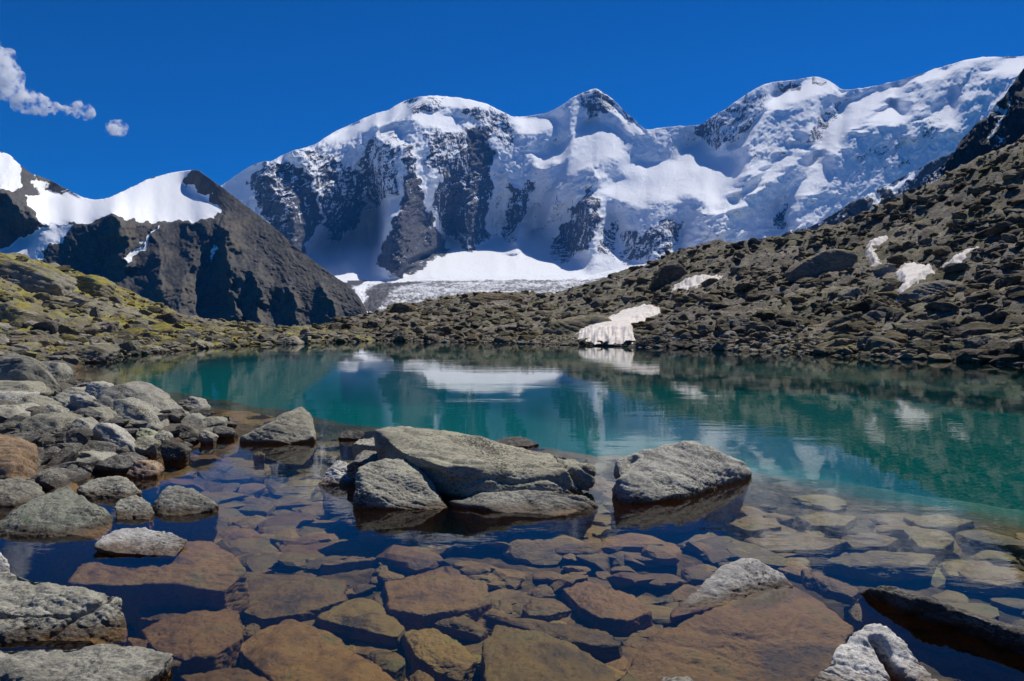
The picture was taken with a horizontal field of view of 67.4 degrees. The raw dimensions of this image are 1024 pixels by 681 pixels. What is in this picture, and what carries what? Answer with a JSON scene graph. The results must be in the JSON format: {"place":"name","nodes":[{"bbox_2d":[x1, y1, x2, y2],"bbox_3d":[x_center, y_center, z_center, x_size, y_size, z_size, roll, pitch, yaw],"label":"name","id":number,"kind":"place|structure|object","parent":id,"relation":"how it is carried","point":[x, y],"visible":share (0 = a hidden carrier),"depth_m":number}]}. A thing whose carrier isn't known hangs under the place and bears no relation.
{"place":"outdoors","nodes":[
{"label":"outdoors","id":0,"kind":"place"},
{"bbox_2d":[0,152,366,326],"bbox_3d":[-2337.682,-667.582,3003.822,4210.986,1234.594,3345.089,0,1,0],"label":"slate hill","id":1,"kind":"structure","parent":0,"point":[195,242],"depth_m":1717.79},
{"bbox_2d":[0,252,374,353],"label":"mossy hillside","id":2,"kind":"structure","parent":0,"point":[78,322],"depth_m":61.77},
{"bbox_2d":[0,303,46,321],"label":"boulder","id":3,"kind":"object","parent":2,"relation":"on","point":[11,312],"visible":0.32,"depth_m":41.19},
{"bbox_2d":[9,314,52,328],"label":"boulder","id":4,"kind":"object","parent":2,"relation":"on","point":[19,321],"visible":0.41,"depth_m":38.57},
{"bbox_2d":[0,258,76,296],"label":"boulder","id":5,"kind":"object","parent":2,"relation":"on","point":[31,277],"visible":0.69,"depth_m":57.20},
{"bbox_2d":[67,274,115,296],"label":"boulder","id":6,"kind":"object","parent":2,"relation":"on","point":[92,285],"visible":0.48,"depth_m":66.58},
{"bbox_2d":[118,340,141,354],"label":"boulder","id":7,"kind":"object","parent":2,"relation":"on","point":[130,345],"visible":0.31,"depth_m":40.95},
{"bbox_2d":[116,324,149,336],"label":"boulder","id":8,"kind":"object","parent":2,"relation":"on","point":[140,330],"visible":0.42,"depth_m":47.38},
{"bbox_2d":[0,255,368,363],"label":"mossy rubble","id":9,"kind":"object","parent":2,"relation":"on","point":[32,349],"visible":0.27,"depth_m":54.26},
{"bbox_2d":[0,320,368,365],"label":"shore rubble","id":10,"kind":"object","parent":2,"relation":"on","point":[43,331],"visible":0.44,"depth_m":39.87},
{"bbox_2d":[343,263,646,312],"bbox_3d":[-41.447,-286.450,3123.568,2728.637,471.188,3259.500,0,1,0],"label":"glacier","id":11,"kind":"object","parent":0,"point":[375,295],"visible":0.22,"depth_m":4124.03},
{"bbox_2d":[0,0,1023,199],"label":"sky","id":12,"kind":"structure","parent":0,"point":[100,99]},
{"bbox_2d":[37,360,1023,680],"bbox_3d":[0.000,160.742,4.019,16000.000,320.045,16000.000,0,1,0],"label":"lake bed","id":13,"kind":"object","parent":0,"point":[867,462],"visible":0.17,"depth_m":32.71},
{"bbox_2d":[0,434,38,479],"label":"boulder","id":14,"kind":"object","parent":13,"relation":"on","point":[19,457],"visible":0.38,"depth_m":8.42},
{"bbox_2d":[0,402,39,417],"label":"boulder","id":15,"kind":"object","parent":13,"relation":"on","point":[17,409],"visible":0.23,"depth_m":11.82},
{"bbox_2d":[0,391,39,403],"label":"boulder","id":16,"kind":"object","parent":13,"relation":"on","point":[16,397],"visible":0.28,"depth_m":13.68},
{"bbox_2d":[0,477,44,519],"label":"boulder","id":17,"kind":"object","parent":13,"relation":"on","point":[16,492],"visible":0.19,"depth_m":7.67},
{"bbox_2d":[0,380,53,397],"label":"boulder","id":18,"kind":"object","parent":13,"relation":"on","point":[42,388],"visible":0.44,"depth_m":14.77},
{"bbox_2d":[0,353,61,395],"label":"boulder","id":19,"kind":"object","parent":13,"relation":"on","point":[15,367],"visible":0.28,"depth_m":15.62},
{"bbox_2d":[18,395,61,406],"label":"boulder","id":20,"kind":"object","parent":13,"relation":"on","point":[42,400],"visible":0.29,"depth_m":13.31},
{"bbox_2d":[17,412,84,432],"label":"boulder","id":21,"kind":"object","parent":13,"relation":"on","point":[49,422],"visible":0.17,"depth_m":10.44},
{"bbox_2d":[42,361,72,381],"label":"boulder","id":22,"kind":"object","parent":13,"relation":"on","point":[60,372],"visible":0.38,"depth_m":18.87},
{"bbox_2d":[0,572,127,650],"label":"boulder","id":23,"kind":"object","parent":13,"relation":"on","point":[42,615],"visible":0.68,"depth_m":4.49},
{"bbox_2d":[53,386,97,403],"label":"boulder","id":24,"kind":"object","parent":13,"relation":"on","point":[63,396],"visible":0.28,"depth_m":14.27},
{"bbox_2d":[70,417,98,429],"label":"boulder","id":25,"kind":"object","parent":13,"relation":"on","point":[89,422],"visible":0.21,"depth_m":10.46},
{"bbox_2d":[0,644,172,680],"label":"boulder","id":26,"kind":"object","parent":13,"relation":"on","point":[106,662],"visible":1,"depth_m":3.85},
{"bbox_2d":[70,394,109,409],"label":"boulder","id":27,"kind":"object","parent":13,"relation":"on","point":[78,401],"visible":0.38,"depth_m":12.16},
{"bbox_2d":[63,344,119,362],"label":"boulder","id":28,"kind":"object","parent":13,"relation":"on","point":[103,353],"visible":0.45,"depth_m":33.61},
{"bbox_2d":[76,450,116,461],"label":"boulder","id":29,"kind":"object","parent":13,"relation":"on","point":[99,455],"visible":0.14,"depth_m":9.47},
{"bbox_2d":[78,407,116,422],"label":"boulder","id":30,"kind":"object","parent":13,"relation":"on","point":[105,414],"visible":0.21,"depth_m":11.19},
{"bbox_2d":[86,381,113,398],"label":"boulder","id":31,"kind":"object","parent":13,"relation":"on","point":[96,389],"visible":0.52,"depth_m":14.39},
{"bbox_2d":[82,438,119,452],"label":"boulder","id":32,"kind":"object","parent":13,"relation":"on","point":[100,446],"visible":0.3,"depth_m":9.82},
{"bbox_2d":[77,476,141,531],"bbox_3d":[-4.150,1.752,8.001,0.670,0.622,0.440,0,1,0],"label":"boulder","id":33,"kind":"object","parent":13,"relation":"on","point":[107,493],"visible":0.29,"depth_m":7.89},
{"bbox_2d":[92,423,135,451],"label":"boulder","id":34,"kind":"object","parent":13,"relation":"on","point":[119,436],"visible":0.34,"depth_m":10.10},
{"bbox_2d":[0,369,236,492],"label":"spit rubble","id":35,"kind":"object","parent":13,"relation":"on","point":[59,450],"visible":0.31,"depth_m":9.72},
{"bbox_2d":[94,452,147,476],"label":"boulder","id":36,"kind":"object","parent":13,"relation":"on","point":[120,464],"visible":0.45,"depth_m":9.14},
{"bbox_2d":[96,381,169,409],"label":"boulder","id":37,"kind":"object","parent":13,"relation":"on","point":[147,392],"visible":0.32,"depth_m":12.89},
{"bbox_2d":[113,397,169,430],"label":"boulder","id":38,"kind":"object","parent":13,"relation":"on","point":[131,408],"visible":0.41,"depth_m":11.65},
{"bbox_2d":[134,435,161,459],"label":"boulder","id":39,"kind":"object","parent":13,"relation":"on","point":[148,446],"visible":0.57,"depth_m":10.17},
{"bbox_2d":[66,541,250,624],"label":"submerged slab","id":40,"kind":"structure","parent":13,"relation":"on","point":[196,576],"depth_m":5.70},
{"bbox_2d":[93,527,187,560],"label":"boulder","id":41,"kind":"object","parent":40,"relation":"on","point":[143,543],"visible":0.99,"depth_m":6.04},
{"bbox_2d":[175,424,199,441],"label":"boulder","id":42,"kind":"object","parent":13,"relation":"on","point":[189,431],"visible":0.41,"depth_m":11.55},
{"bbox_2d":[182,413,204,425],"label":"boulder","id":43,"kind":"object","parent":13,"relation":"on","point":[196,419],"visible":0.27,"depth_m":12.50},
{"bbox_2d":[184,396,210,409],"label":"boulder","id":44,"kind":"object","parent":13,"relation":"on","point":[194,402],"visible":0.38,"depth_m":14.25},
{"bbox_2d":[198,430,218,453],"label":"boulder","id":45,"kind":"object","parent":13,"relation":"on","point":[207,439],"visible":1,"depth_m":11.31},
{"bbox_2d":[202,416,227,426],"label":"boulder","id":46,"kind":"object","parent":13,"relation":"on","point":[214,421],"visible":0.39,"depth_m":12.61},
{"bbox_2d":[180,668,268,680],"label":"submerged slab","id":47,"kind":"structure","parent":13,"relation":"on","point":[231,674],"depth_m":4.72},
{"bbox_2d":[213,425,238,445],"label":"boulder","id":48,"kind":"object","parent":13,"relation":"on","point":[227,435],"visible":0.82,"depth_m":11.81},
{"bbox_2d":[238,407,316,469],"bbox_3d":[-3.459,1.499,11.547,1.172,0.890,0.786,-1,2,-37],"label":"boulder","id":49,"kind":"object","parent":13,"relation":"on","point":[286,441],"visible":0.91,"depth_m":11.37},
{"bbox_2d":[241,573,348,629],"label":"submerged slab","id":50,"kind":"structure","parent":13,"relation":"on","point":[276,599],"depth_m":6.12},
{"bbox_2d":[314,598,405,647],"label":"submerged slab","id":51,"kind":"structure","parent":13,"relation":"on","point":[371,621],"depth_m":5.69},
{"bbox_2d":[382,566,491,630],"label":"submerged slab","id":52,"kind":"structure","parent":13,"relation":"on","point":[428,599],"depth_m":6.07},
{"bbox_2d":[495,596,512,613],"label":"submerged slab","id":53,"kind":"structure","parent":13,"relation":"on","point":[505,605],"depth_m":6.12},
{"bbox_2d":[447,490,598,549],"bbox_3d":[0.083,1.785,7.417,1.496,0.613,0.435,0,1,7],"label":"boulder","id":54,"kind":"object","parent":13,"relation":"on","point":[489,517],"visible":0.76,"depth_m":7.35},
{"bbox_2d":[525,584,560,600],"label":"submerged slab","id":55,"kind":"structure","parent":13,"relation":"on","point":[543,591],"depth_m":6.34},
{"bbox_2d":[480,625,614,680],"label":"submerged slab","id":56,"kind":"structure","parent":13,"relation":"on","point":[512,654],"depth_m":4.86},
{"bbox_2d":[125,409,1023,680],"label":"submerged rubble","id":57,"kind":"object","parent":13,"relation":"on","point":[296,498],"visible":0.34,"depth_m":7.25},
{"bbox_2d":[0,486,113,585],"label":"boulder","id":58,"kind":"object","parent":57,"relation":"on","point":[56,535],"visible":0.75,"depth_m":6.54},
{"bbox_2d":[126,460,163,498],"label":"boulder","id":59,"kind":"object","parent":57,"relation":"on","point":[144,477],"visible":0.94,"depth_m":8.88},
{"bbox_2d":[131,608,188,635],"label":"submerged slab","id":60,"kind":"structure","parent":57,"relation":"on","point":[147,617],"depth_m":5.53},
{"bbox_2d":[151,485,218,542],"bbox_3d":[-3.176,1.758,7.339,0.652,0.647,0.445,1,2,32],"label":"boulder","id":61,"kind":"object","parent":57,"relation":"on","point":[190,514],"visible":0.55,"depth_m":7.25},
{"bbox_2d":[140,609,243,674],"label":"submerged slab","id":62,"kind":"structure","parent":57,"relation":"on","point":[202,641],"depth_m":5.09},
{"bbox_2d":[126,637,183,680],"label":"submerged slab","id":63,"kind":"structure","parent":62,"relation":"on","point":[176,670],"depth_m":4.81},
{"bbox_2d":[215,528,259,540],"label":"submerged slab","id":64,"kind":"structure","parent":57,"relation":"on","point":[237,534],"depth_m":7.91},
{"bbox_2d":[231,515,266,529],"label":"submerged slab","id":65,"kind":"structure","parent":57,"relation":"on","point":[250,522],"depth_m":8.52},
{"bbox_2d":[236,497,275,516],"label":"submerged slab","id":66,"kind":"structure","parent":57,"relation":"on","point":[259,506],"depth_m":9.26},
{"bbox_2d":[236,619,395,680],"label":"submerged slab","id":67,"kind":"structure","parent":57,"relation":"on","point":[289,650],"depth_m":5.00},
{"bbox_2d":[318,547,381,574],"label":"submerged slab","id":68,"kind":"structure","parent":57,"relation":"on","point":[361,558],"depth_m":7.06},
{"bbox_2d":[347,450,377,526],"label":"boulder","id":69,"kind":"object","parent":57,"relation":"on","point":[363,457],"visible":0.16,"depth_m":8.58},
{"bbox_2d":[352,438,375,460],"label":"boulder","id":70,"kind":"object","parent":57,"relation":"on","point":[359,446],"visible":0.12,"depth_m":9.35},
{"bbox_2d":[364,649,405,680],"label":"submerged slab","id":71,"kind":"structure","parent":57,"relation":"on","point":[392,664],"depth_m":4.96},
{"bbox_2d":[353,458,447,546],"bbox_3d":[-1.097,1.638,7.726,0.944,0.798,0.803,0,1,0],"label":"boulder","id":72,"kind":"object","parent":57,"relation":"on","point":[394,500],"visible":0.94,"depth_m":7.42},
{"bbox_2d":[401,628,477,680],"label":"submerged slab","id":73,"kind":"structure","parent":57,"relation":"on","point":[436,654],"depth_m":5.08},
{"bbox_2d":[432,615,487,642],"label":"submerged slab","id":74,"kind":"structure","parent":57,"relation":"on","point":[463,627],"depth_m":5.65},
{"bbox_2d":[522,598,571,621],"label":"submerged slab","id":75,"kind":"structure","parent":57,"relation":"on","point":[549,609],"depth_m":5.99},
{"bbox_2d":[482,616,622,660],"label":"submerged slab","id":76,"kind":"structure","parent":57,"relation":"on","point":[597,644],"depth_m":5.41},
{"bbox_2d":[610,440,751,538],"bbox_3d":[1.764,1.612,8.494,0.992,0.972,2.249,1,2,43],"label":"boulder","id":77,"kind":"object","parent":57,"relation":"on","point":[664,491],"visible":0.97,"depth_m":7.98},
{"bbox_2d":[662,530,711,544],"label":"submerged slab","id":78,"kind":"structure","parent":57,"relation":"on","point":[693,536],"depth_m":7.81},
{"bbox_2d":[724,516,780,537],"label":"submerged slab","id":79,"kind":"structure","parent":57,"relation":"on","point":[755,526],"depth_m":8.33},
{"bbox_2d":[843,604,864,630],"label":"submerged slab","id":80,"kind":"structure","parent":57,"relation":"on","point":[852,616],"depth_m":5.89},
{"bbox_2d":[840,533,900,552],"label":"submerged slab","id":81,"kind":"structure","parent":57,"relation":"on","point":[861,542],"depth_m":7.70},
{"bbox_2d":[910,531,953,557],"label":"submerged slab","id":82,"kind":"structure","parent":57,"relation":"on","point":[934,543],"depth_m":7.85},
{"bbox_2d":[903,514,974,534],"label":"submerged slab","id":83,"kind":"structure","parent":57,"relation":"on","point":[951,525],"depth_m":8.66},
{"bbox_2d":[940,559,973,584],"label":"submerged slab","id":84,"kind":"structure","parent":57,"relation":"on","point":[950,570],"depth_m":7.03},
{"bbox_2d":[560,580,652,636],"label":"submerged slab","id":85,"kind":"structure","parent":13,"relation":"on","point":[616,613],"depth_m":5.86},
{"bbox_2d":[620,587,853,680],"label":"submerged slab","id":86,"kind":"structure","parent":13,"relation":"on","point":[791,634],"depth_m":4.57},
{"bbox_2d":[670,558,792,623],"bbox_3d":[1.413,1.667,5.161,1.112,0.297,0.416,-1,2,-29],"label":"boulder","id":87,"kind":"object","parent":86,"relation":"on","point":[722,585],"visible":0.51,"depth_m":5.08},
{"bbox_2d":[772,558,812,583],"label":"submerged slab","id":88,"kind":"structure","parent":13,"relation":"on","point":[792,570],"depth_m":6.96},
{"bbox_2d":[743,532,847,558],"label":"submerged slab","id":89,"kind":"structure","parent":13,"relation":"on","point":[808,546],"depth_m":7.61},
{"bbox_2d":[795,512,858,532],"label":"submerged slab","id":90,"kind":"structure","parent":13,"relation":"on","point":[826,522],"depth_m":8.64},
{"bbox_2d":[800,570,860,605],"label":"submerged slab","id":91,"kind":"structure","parent":13,"relation":"on","point":[822,585],"depth_m":6.18},
{"bbox_2d":[814,623,937,680],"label":"boulder","id":92,"kind":"object","parent":13,"relation":"on","point":[874,652],"visible":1,"depth_m":3.90},
{"bbox_2d":[822,551,938,581],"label":"submerged slab","id":93,"kind":"structure","parent":13,"relation":"on","point":[870,566],"depth_m":6.99},
{"bbox_2d":[858,585,1023,680],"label":"boulder","id":94,"kind":"object","parent":13,"relation":"on","point":[946,640],"visible":0.95,"depth_m":4.52},
{"bbox_2d":[958,564,1023,595],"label":"submerged slab","id":95,"kind":"structure","parent":13,"relation":"on","point":[987,579],"depth_m":6.70},
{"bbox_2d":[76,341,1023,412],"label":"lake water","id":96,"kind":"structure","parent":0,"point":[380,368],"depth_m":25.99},
{"bbox_2d":[115,495,154,529],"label":"boulder","id":97,"kind":"object","parent":96,"relation":"in","point":[134,511],"visible":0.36,"depth_m":7.07},
{"bbox_2d":[160,439,191,468],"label":"boulder","id":98,"kind":"object","parent":96,"relation":"in","point":[176,455],"visible":0.95,"depth_m":9.83},
{"bbox_2d":[318,460,355,517],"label":"boulder","id":99,"kind":"object","parent":96,"relation":"in","point":[336,484],"visible":0.81,"depth_m":8.46},
{"bbox_2d":[338,429,364,459],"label":"boulder","id":100,"kind":"object","parent":96,"relation":"in","point":[347,439],"visible":0.66,"depth_m":11.66},
{"bbox_2d":[374,426,595,532],"bbox_3d":[-0.375,1.495,8.456,2.407,0.994,1.555,1,2,37],"label":"boulder","id":101,"kind":"object","parent":96,"relation":"in","point":[454,465],"visible":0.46,"depth_m":8.01},
{"bbox_2d":[496,436,538,450],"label":"boulder","id":102,"kind":"object","parent":96,"relation":"in","point":[524,443],"visible":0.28,"depth_m":11.12},
{"bbox_2d":[221,56,1023,280],"bbox_3d":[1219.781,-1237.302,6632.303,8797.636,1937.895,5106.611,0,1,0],"label":"snow mountain","id":103,"kind":"structure","parent":0,"point":[593,181],"depth_m":5379.79},
{"bbox_2d":[307,135,1023,355],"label":"hillside","id":104,"kind":"structure","parent":0,"point":[945,211],"depth_m":80.28},
{"bbox_2d":[388,302,415,313],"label":"boulder","id":105,"kind":"object","parent":104,"relation":"on","point":[403,307],"visible":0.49,"depth_m":116.14},
{"bbox_2d":[465,293,522,302],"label":"boulder","id":106,"kind":"object","parent":104,"relation":"on","point":[485,297],"visible":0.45,"depth_m":120.41},
{"bbox_2d":[542,315,611,334],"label":"boulder","id":107,"kind":"object","parent":104,"relation":"on","point":[575,324],"visible":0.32,"depth_m":66.92},
{"bbox_2d":[575,304,660,343],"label":"snow patch","id":108,"kind":"object","parent":104,"relation":"on","point":[618,329],"visible":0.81,"depth_m":62.51},
{"bbox_2d":[311,137,1023,363],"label":"hillside rubble","id":109,"kind":"object","parent":104,"relation":"on","point":[878,309],"visible":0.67,"depth_m":65.64},
{"bbox_2d":[649,263,687,289],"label":"boulder","id":110,"kind":"object","parent":104,"relation":"on","point":[666,274],"visible":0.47,"depth_m":92.60},
{"bbox_2d":[371,329,1023,364],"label":"shore rubble","id":111,"kind":"object","parent":104,"relation":"on","point":[731,346],"visible":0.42,"depth_m":47.16},
{"bbox_2d":[632,335,667,346],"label":"boulder","id":112,"kind":"object","parent":111,"relation":"on","point":[645,341],"visible":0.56,"depth_m":53.44},
{"bbox_2d":[672,274,722,291],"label":"snow patch","id":113,"kind":"object","parent":104,"relation":"on","point":[692,281],"visible":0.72,"depth_m":87.54},
{"bbox_2d":[784,249,857,282],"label":"boulder","id":114,"kind":"object","parent":104,"relation":"on","point":[822,261],"visible":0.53,"depth_m":74.06},
{"bbox_2d":[865,235,887,266],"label":"snow patch","id":115,"kind":"object","parent":104,"relation":"on","point":[871,254],"visible":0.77,"depth_m":77.39},
{"bbox_2d":[873,263,896,275],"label":"boulder","id":116,"kind":"object","parent":104,"relation":"on","point":[882,269],"visible":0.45,"depth_m":65.23},
{"bbox_2d":[895,262,934,301],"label":"snow patch","id":117,"kind":"object","parent":104,"relation":"on","point":[909,274],"visible":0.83,"depth_m":60.28},
{"bbox_2d":[896,318,962,339],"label":"boulder","id":118,"kind":"object","parent":104,"relation":"on","point":[920,328],"visible":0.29,"depth_m":40.74},
{"bbox_2d":[897,280,962,300],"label":"boulder","id":119,"kind":"object","parent":104,"relation":"on","point":[917,290],"visible":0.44,"depth_m":53.98},
{"bbox_2d":[924,301,958,311],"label":"boulder","id":120,"kind":"object","parent":104,"relation":"on","point":[937,306],"visible":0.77,"depth_m":45.40},
{"bbox_2d":[948,321,998,336],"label":"boulder","id":121,"kind":"object","parent":104,"relation":"on","point":[953,331],"visible":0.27,"depth_m":39.19},
{"bbox_2d":[963,335,999,348],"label":"boulder","id":122,"kind":"object","parent":104,"relation":"on","point":[969,342],"visible":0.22,"depth_m":35.13},
{"bbox_2d":[781,152,953,236],"bbox_3d":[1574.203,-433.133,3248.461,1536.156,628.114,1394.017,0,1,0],"label":"dark spur","id":123,"kind":"structure","parent":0,"point":[917,178],"depth_m":2759.21},
{"bbox_2d":[915,69,1023,189],"bbox_3d":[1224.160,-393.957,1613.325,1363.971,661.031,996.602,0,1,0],"label":"dark peak","id":124,"kind":"structure","parent":0,"point":[1001,125],"depth_m":1312.32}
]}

